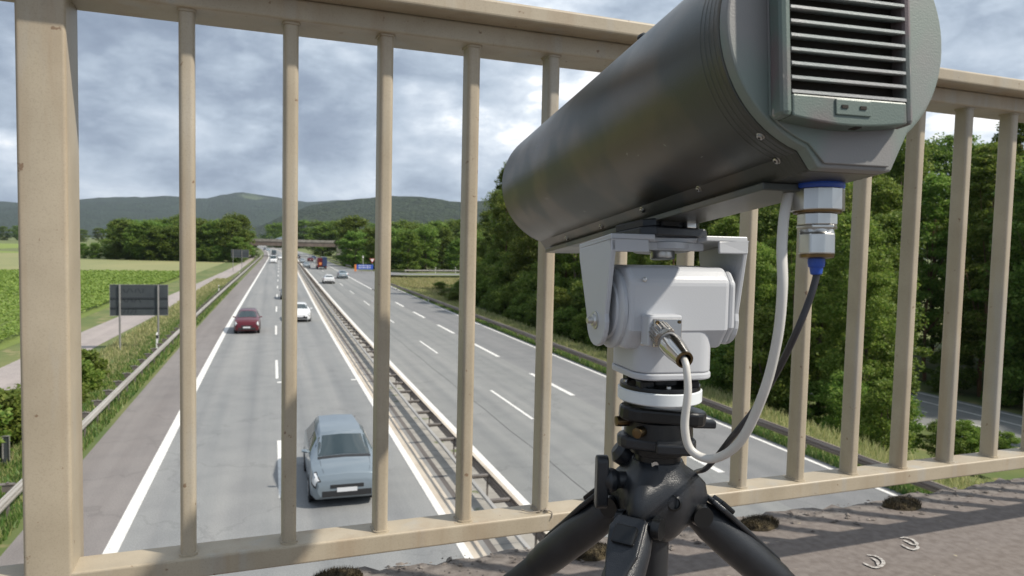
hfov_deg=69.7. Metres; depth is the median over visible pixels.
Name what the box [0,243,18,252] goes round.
field
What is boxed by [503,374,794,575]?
tripod
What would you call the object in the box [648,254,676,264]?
leafy tree
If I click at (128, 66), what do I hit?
sky
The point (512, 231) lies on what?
leafy tree
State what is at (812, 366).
leafy tree
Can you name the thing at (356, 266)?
direction sign
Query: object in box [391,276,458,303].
meadow grass
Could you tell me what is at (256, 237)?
broadleaf tree
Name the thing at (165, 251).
broadleaf tree
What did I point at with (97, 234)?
broadleaf tree
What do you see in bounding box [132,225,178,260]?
broadleaf tree
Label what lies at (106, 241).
broadleaf tree
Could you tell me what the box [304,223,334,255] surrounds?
broadleaf tree
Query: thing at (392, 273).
slip road
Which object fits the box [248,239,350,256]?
overpass
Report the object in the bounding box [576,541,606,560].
moss cushion
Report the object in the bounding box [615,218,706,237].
quick release clamp
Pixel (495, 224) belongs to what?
leafy tree
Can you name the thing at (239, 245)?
broadleaf tree
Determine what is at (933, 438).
shrub
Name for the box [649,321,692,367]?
cable plug
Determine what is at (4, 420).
bush
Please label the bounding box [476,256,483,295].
shrub
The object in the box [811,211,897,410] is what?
leafy tree
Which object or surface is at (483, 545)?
drain channel
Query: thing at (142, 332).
tall grass
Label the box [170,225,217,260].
broadleaf tree
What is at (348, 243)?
broadleaf tree
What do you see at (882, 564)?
chalk mark
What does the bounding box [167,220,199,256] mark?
broadleaf tree
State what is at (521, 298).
shrub
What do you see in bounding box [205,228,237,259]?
broadleaf tree
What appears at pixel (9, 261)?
meadow
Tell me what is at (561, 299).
shrub
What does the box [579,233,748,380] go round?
pan tilt head
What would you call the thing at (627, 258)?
leafy tree
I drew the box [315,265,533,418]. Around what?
lane marking
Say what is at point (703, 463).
lane marking
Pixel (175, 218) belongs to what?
broadleaf tree
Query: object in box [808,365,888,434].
shrub
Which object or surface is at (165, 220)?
broadleaf tree
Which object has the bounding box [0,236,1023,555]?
ground
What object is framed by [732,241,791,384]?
leafy tree
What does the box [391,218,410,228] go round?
broadleaf tree
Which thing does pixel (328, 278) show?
white car
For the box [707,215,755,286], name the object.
leafy tree
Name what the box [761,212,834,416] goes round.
leafy tree
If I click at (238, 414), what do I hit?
road
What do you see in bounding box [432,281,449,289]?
shrub
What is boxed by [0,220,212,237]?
hills
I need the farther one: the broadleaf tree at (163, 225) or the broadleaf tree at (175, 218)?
the broadleaf tree at (175, 218)
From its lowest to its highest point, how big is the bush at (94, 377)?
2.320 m
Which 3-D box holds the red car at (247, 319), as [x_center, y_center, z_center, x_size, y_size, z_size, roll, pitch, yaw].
[-20.112,2.448,55.955,2.099,1.712,4.251,0,4,-18]
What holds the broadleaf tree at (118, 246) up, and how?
on the ground at (10, 354)
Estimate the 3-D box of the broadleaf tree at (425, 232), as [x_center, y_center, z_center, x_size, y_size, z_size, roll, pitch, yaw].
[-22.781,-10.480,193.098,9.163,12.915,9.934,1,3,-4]
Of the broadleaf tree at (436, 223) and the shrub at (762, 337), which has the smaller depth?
the shrub at (762, 337)
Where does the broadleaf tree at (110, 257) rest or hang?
on the ground at (10, 354)
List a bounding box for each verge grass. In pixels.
[0,282,237,543]
[398,288,932,493]
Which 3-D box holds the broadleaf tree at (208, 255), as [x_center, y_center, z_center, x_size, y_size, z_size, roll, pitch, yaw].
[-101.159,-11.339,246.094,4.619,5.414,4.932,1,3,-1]
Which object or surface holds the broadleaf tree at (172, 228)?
on the ground at (10, 354)
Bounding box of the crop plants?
[0,269,178,338]
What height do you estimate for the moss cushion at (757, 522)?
0.032 m
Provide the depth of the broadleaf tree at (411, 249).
207.43 m
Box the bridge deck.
[356,478,1023,575]
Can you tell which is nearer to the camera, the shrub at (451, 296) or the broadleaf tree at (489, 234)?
the shrub at (451, 296)
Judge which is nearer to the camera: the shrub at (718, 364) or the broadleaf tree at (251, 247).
the shrub at (718, 364)
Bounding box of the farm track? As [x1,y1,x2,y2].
[0,257,253,389]
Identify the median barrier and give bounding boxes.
[272,247,547,549]
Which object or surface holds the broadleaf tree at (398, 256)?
on the ground at (10, 354)
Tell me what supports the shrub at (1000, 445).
on the ground at (10, 354)
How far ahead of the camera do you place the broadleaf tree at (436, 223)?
241.49 m
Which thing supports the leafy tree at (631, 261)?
on the ground at (10, 354)
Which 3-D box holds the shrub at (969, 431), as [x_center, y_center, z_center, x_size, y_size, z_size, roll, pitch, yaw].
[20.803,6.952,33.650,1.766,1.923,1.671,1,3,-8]
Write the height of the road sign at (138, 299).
4.918 m
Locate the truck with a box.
[316,257,326,268]
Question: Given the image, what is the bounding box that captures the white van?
[270,255,276,262]
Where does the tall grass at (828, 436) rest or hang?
on the ground at (10, 354)
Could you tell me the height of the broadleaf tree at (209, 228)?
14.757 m
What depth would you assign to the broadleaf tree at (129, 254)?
250.27 m
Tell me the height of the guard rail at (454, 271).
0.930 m
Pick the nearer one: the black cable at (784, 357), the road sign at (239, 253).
the black cable at (784, 357)
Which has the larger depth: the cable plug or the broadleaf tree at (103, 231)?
the broadleaf tree at (103, 231)
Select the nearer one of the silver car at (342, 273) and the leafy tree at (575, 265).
the leafy tree at (575, 265)
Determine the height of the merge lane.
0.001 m
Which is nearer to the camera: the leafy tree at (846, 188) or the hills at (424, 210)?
the leafy tree at (846, 188)
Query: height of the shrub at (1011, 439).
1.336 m
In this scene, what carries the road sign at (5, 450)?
on the ground at (10, 354)
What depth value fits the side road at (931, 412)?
48.80 m
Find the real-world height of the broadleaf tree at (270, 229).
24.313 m
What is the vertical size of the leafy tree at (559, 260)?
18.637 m
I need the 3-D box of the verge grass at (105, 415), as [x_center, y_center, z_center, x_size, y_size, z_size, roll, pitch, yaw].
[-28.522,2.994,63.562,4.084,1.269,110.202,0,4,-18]
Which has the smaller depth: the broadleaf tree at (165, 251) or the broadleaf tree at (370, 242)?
the broadleaf tree at (370, 242)
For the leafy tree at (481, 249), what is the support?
on the ground at (10, 354)
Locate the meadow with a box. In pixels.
[0,253,224,272]
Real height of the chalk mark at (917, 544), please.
0.001 m
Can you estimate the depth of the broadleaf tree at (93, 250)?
253.88 m
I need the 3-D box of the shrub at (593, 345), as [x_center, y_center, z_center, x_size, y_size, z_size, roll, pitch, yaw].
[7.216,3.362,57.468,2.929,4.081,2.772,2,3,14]
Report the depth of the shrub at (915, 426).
34.85 m
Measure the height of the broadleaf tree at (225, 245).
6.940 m
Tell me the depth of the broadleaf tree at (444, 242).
206.08 m
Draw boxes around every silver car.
[302,262,310,266]
[336,270,347,278]
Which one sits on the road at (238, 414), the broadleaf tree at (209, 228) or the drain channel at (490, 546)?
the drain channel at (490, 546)
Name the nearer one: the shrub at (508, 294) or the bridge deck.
the bridge deck
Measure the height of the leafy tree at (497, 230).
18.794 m
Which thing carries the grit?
on the bridge deck
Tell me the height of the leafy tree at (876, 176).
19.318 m
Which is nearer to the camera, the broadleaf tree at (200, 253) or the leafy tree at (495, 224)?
the leafy tree at (495, 224)
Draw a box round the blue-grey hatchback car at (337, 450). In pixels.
[301,414,372,501]
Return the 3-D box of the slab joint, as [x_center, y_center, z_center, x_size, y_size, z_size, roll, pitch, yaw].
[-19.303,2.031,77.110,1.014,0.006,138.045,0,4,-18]
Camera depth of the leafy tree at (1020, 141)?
66.42 m
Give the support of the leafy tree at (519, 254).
on the ground at (10, 354)
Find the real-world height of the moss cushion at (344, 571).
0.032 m
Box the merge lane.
[303,253,903,508]
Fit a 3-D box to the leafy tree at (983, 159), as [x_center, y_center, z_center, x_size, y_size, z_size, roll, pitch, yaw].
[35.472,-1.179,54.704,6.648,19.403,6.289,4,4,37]
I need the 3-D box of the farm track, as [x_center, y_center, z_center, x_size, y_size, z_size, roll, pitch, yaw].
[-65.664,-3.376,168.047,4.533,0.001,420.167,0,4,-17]
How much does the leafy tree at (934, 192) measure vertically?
17.736 m
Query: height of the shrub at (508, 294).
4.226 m
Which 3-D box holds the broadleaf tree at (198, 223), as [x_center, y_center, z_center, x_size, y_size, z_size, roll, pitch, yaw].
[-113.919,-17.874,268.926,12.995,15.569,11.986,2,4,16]
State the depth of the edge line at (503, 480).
28.74 m
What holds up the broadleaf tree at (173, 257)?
on the ground at (10, 354)
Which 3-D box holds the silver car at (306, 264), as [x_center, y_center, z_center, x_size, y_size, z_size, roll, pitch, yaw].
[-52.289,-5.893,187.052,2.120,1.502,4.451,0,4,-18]
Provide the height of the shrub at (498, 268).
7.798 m
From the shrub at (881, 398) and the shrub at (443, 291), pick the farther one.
the shrub at (443, 291)
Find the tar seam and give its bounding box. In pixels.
[334,286,587,492]
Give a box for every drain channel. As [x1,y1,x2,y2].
[276,249,497,553]
[298,270,491,554]
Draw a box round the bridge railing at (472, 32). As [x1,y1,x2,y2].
[0,0,1023,575]
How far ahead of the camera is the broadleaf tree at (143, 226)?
246.96 m
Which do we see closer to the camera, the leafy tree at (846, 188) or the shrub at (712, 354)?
the shrub at (712, 354)
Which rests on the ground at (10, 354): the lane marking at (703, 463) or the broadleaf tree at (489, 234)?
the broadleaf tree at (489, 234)
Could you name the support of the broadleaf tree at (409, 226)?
on the ground at (10, 354)
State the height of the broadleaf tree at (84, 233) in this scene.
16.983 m
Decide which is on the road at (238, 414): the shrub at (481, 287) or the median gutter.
the median gutter
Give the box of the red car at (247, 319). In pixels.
[233,308,261,332]
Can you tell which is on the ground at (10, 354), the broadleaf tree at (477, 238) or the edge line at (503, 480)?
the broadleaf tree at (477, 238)
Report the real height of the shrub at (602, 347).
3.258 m
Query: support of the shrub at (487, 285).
on the ground at (10, 354)
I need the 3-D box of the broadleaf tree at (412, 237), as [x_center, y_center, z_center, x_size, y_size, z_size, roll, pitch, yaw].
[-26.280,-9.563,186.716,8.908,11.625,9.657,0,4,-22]
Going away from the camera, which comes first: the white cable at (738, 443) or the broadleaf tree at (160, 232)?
the white cable at (738, 443)
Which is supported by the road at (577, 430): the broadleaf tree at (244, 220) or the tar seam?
the tar seam
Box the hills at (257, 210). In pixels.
[0,192,339,233]
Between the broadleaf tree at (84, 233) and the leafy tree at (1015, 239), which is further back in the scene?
the broadleaf tree at (84, 233)
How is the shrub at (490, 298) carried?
on the ground at (10, 354)
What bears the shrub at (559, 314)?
on the ground at (10, 354)
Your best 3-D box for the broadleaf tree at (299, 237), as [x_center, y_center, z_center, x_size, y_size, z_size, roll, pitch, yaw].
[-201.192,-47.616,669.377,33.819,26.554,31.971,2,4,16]
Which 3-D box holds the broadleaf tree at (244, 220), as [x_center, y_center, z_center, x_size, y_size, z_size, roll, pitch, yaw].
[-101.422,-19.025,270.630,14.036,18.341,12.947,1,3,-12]
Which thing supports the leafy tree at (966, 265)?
on the ground at (10, 354)
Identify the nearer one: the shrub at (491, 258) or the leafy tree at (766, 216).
the leafy tree at (766, 216)
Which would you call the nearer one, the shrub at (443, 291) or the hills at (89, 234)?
the shrub at (443, 291)
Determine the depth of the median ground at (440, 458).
26.34 m
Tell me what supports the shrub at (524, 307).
on the ground at (10, 354)
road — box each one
[118,246,463,575]
[266,246,790,536]
[360,270,458,274]
[809,390,1022,448]
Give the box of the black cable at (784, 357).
[694,275,819,473]
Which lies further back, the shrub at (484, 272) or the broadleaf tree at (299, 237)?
the broadleaf tree at (299, 237)
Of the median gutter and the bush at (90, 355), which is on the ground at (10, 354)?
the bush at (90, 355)
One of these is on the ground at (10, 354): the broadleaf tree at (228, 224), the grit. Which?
the broadleaf tree at (228, 224)
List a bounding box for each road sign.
[0,435,9,465]
[109,284,167,349]
[231,250,248,257]
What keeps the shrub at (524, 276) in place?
on the ground at (10, 354)
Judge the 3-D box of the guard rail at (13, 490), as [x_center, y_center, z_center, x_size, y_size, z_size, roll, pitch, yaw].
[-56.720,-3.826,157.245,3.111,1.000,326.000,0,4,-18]
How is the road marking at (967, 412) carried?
on the side road at (931, 412)
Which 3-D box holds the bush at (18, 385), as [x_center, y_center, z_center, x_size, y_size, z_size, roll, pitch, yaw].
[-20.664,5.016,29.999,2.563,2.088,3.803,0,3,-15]
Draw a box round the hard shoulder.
[0,247,268,565]
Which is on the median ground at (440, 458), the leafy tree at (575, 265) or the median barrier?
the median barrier
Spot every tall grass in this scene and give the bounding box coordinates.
[2,277,231,468]
[400,285,996,492]
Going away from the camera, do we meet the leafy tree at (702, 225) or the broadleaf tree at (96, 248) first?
the leafy tree at (702, 225)
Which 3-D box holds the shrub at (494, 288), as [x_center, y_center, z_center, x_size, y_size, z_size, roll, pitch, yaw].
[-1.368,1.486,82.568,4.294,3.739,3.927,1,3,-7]
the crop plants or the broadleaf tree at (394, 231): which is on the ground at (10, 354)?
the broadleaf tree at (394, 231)
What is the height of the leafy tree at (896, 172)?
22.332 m
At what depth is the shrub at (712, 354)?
41.43 m
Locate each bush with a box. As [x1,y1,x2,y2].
[0,388,21,444]
[0,405,14,464]
[2,384,20,429]
[15,382,92,403]
[81,348,110,376]
[81,360,107,392]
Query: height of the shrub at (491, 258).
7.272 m
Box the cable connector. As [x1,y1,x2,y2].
[790,181,844,274]
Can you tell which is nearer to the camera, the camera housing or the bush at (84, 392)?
the camera housing
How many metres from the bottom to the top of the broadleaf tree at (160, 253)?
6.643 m
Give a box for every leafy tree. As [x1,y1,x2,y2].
[476,188,501,259]
[487,160,529,261]
[488,188,528,280]
[496,210,557,280]
[503,218,568,282]
[535,242,580,288]
[554,253,580,286]
[576,258,647,325]
[580,252,642,278]
[627,252,676,264]
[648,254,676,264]
[671,218,721,265]
[694,214,759,265]
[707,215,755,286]
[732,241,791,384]
[755,203,827,374]
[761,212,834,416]
[787,220,868,416]
[788,181,852,273]
[791,182,867,406]
[810,211,932,425]
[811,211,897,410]
[841,175,919,379]
[852,174,887,332]
[882,136,947,362]
[898,171,965,380]
[916,132,986,355]
[935,141,1023,396]
[936,161,1022,370]
[936,201,989,355]
[967,156,1023,390]
[969,122,1023,321]
[1006,154,1023,309]
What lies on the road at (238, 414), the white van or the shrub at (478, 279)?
the white van
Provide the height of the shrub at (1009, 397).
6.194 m
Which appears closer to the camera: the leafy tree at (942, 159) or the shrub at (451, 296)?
the leafy tree at (942, 159)
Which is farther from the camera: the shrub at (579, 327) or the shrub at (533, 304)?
the shrub at (533, 304)
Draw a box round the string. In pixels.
[521,505,552,517]
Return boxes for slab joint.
[306,280,518,544]
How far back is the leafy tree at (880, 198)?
43.12 m
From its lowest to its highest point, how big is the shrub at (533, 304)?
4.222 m
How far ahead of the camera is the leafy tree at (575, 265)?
71.21 m
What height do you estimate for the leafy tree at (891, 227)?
12.580 m
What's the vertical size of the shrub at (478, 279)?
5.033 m
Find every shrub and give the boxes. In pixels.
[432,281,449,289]
[437,288,457,295]
[443,291,458,301]
[451,280,458,297]
[458,269,484,305]
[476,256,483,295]
[477,251,502,300]
[477,277,489,307]
[479,265,505,302]
[482,285,503,310]
[483,251,528,304]
[484,291,508,314]
[485,278,504,309]
[492,283,520,319]
[507,292,533,322]
[509,270,535,305]
[514,261,569,318]
[515,302,536,326]
[522,296,554,326]
[532,285,578,326]
[536,286,572,337]
[553,306,581,341]
[562,278,583,339]
[562,280,589,343]
[570,307,592,348]
[576,294,586,336]
[585,335,604,351]
[597,344,606,351]
[699,329,753,392]
[700,340,773,394]
[712,283,791,410]
[722,304,811,412]
[776,380,834,424]
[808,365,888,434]
[814,369,868,433]
[859,377,916,450]
[859,379,925,453]
[917,419,970,457]
[920,348,978,393]
[954,419,980,454]
[964,426,1004,451]
[976,325,1023,406]
[998,431,1020,449]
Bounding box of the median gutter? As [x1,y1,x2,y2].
[278,250,486,558]
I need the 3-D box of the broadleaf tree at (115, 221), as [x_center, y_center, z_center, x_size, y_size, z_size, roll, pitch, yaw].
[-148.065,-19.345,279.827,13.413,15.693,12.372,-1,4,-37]
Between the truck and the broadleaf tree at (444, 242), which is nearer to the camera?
the truck
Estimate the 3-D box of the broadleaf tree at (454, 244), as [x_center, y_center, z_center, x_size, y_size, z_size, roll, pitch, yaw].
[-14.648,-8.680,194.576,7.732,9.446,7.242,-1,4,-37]
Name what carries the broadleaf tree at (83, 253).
on the ground at (10, 354)
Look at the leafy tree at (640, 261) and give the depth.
73.97 m
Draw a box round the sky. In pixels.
[0,0,1023,202]
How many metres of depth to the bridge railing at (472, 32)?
1.40 m
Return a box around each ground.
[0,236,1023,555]
[264,246,538,551]
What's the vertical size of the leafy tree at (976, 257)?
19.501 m
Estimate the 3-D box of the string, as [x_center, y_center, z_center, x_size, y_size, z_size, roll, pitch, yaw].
[0.060,0.471,1.553,0.061,0.020,0.060,4,4,35]
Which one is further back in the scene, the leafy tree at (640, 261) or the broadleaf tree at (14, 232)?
the broadleaf tree at (14, 232)
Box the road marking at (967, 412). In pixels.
[812,392,1021,426]
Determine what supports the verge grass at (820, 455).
on the ground at (10, 354)
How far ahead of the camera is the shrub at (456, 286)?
97.05 m
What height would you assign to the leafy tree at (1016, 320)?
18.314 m
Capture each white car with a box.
[297,302,311,320]
[322,275,334,283]
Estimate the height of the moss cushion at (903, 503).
0.032 m
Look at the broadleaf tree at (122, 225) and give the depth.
249.76 m
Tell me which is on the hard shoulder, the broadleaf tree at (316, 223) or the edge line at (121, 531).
the edge line at (121, 531)
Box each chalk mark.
[863,555,884,567]
[900,537,919,549]
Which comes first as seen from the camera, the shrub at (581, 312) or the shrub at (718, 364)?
the shrub at (718, 364)
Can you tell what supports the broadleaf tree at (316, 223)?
on the ground at (10, 354)
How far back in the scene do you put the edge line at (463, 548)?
23.94 m
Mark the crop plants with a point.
(106, 277)
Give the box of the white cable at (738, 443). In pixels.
[680,193,792,462]
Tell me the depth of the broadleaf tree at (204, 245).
247.52 m
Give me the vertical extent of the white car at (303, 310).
1.552 m
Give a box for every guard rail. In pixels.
[0,255,261,518]
[391,283,955,491]
[404,270,459,273]
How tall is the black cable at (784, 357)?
0.558 m
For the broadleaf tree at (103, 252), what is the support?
on the ground at (10, 354)
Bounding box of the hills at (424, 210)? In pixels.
[250,196,972,259]
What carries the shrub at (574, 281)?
on the ground at (10, 354)
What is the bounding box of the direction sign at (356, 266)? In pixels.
[354,264,372,272]
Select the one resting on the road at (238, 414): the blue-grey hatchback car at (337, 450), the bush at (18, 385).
the blue-grey hatchback car at (337, 450)
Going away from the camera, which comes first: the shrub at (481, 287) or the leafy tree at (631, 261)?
the leafy tree at (631, 261)
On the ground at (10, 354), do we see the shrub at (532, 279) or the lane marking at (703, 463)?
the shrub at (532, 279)
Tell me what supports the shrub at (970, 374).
on the ground at (10, 354)
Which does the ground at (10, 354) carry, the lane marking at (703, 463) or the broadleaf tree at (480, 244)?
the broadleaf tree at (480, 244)
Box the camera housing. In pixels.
[502,0,940,252]
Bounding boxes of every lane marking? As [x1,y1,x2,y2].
[275,268,280,497]
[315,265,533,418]
[371,289,723,472]
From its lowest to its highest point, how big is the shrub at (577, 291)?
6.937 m
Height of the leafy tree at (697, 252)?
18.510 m
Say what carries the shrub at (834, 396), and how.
on the ground at (10, 354)
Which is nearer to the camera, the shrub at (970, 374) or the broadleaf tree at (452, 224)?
the shrub at (970, 374)
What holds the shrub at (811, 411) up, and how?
on the ground at (10, 354)
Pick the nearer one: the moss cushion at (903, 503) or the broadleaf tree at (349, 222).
the moss cushion at (903, 503)
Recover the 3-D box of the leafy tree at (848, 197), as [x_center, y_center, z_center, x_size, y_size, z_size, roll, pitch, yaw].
[21.344,0.440,49.255,6.380,16.054,6.585,1,3,1]
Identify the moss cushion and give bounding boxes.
[313,565,362,575]
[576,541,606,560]
[741,513,780,530]
[882,494,921,510]
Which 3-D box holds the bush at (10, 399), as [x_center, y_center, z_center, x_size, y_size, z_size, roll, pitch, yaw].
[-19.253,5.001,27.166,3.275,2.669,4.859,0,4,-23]
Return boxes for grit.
[368,480,1023,575]
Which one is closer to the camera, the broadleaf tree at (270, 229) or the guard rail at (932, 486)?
the guard rail at (932, 486)
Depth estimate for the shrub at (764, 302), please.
40.72 m
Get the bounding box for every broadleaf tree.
[0,226,11,239]
[9,226,17,240]
[80,229,91,241]
[80,243,89,257]
[85,243,101,258]
[89,242,100,258]
[91,227,105,241]
[96,221,139,258]
[100,223,115,251]
[100,245,112,258]
[104,217,131,251]
[104,246,117,258]
[109,243,122,258]
[110,219,141,257]
[117,220,158,247]
[121,219,163,259]
[121,246,133,259]
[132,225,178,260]
[140,222,178,242]
[152,217,169,224]
[155,243,166,259]
[156,224,196,255]
[161,247,172,260]
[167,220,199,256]
[168,214,178,221]
[169,247,178,260]
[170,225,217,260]
[196,219,210,246]
[196,219,229,261]
[196,248,203,261]
[198,243,206,260]
[203,246,217,261]
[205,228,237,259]
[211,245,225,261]
[214,217,250,261]
[219,211,255,258]
[222,242,233,261]
[225,236,250,262]
[243,237,255,258]
[249,228,260,257]
[258,222,281,247]
[274,222,305,247]
[298,219,312,247]
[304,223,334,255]
[307,220,325,239]
[321,219,357,251]
[333,215,371,262]
[335,230,373,267]
[364,226,411,269]
[365,227,391,269]
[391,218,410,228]
[391,238,420,268]
[392,228,422,271]
[399,221,439,264]
[399,228,424,266]
[410,224,442,271]
[421,226,459,269]
[422,219,454,262]
[443,237,459,269]
[444,219,458,243]
[444,219,481,257]
[451,230,482,260]
[476,236,492,259]
[478,228,492,238]
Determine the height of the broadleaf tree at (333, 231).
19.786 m
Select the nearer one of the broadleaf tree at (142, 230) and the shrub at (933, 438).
the shrub at (933, 438)
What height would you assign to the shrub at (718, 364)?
4.275 m
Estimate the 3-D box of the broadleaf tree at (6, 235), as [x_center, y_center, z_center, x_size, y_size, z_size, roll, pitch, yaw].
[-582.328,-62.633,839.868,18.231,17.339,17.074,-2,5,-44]
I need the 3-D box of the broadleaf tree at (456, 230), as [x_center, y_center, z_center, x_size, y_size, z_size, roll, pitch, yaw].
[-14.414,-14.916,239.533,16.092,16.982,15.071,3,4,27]
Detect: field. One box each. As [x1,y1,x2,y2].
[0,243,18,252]
[0,274,178,349]
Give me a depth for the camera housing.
0.62 m
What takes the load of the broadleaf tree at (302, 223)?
on the ground at (10, 354)
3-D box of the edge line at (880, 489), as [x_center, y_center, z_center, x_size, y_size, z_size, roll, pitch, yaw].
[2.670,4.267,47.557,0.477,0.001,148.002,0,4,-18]
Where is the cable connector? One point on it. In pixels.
(817, 207)
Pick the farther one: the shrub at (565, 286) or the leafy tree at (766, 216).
the shrub at (565, 286)
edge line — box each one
[102,247,268,553]
[263,246,472,557]
[275,248,548,531]
[390,286,897,495]
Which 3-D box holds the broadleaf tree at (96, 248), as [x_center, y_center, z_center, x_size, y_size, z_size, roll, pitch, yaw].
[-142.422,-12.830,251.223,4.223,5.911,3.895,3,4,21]
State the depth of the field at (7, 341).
76.05 m

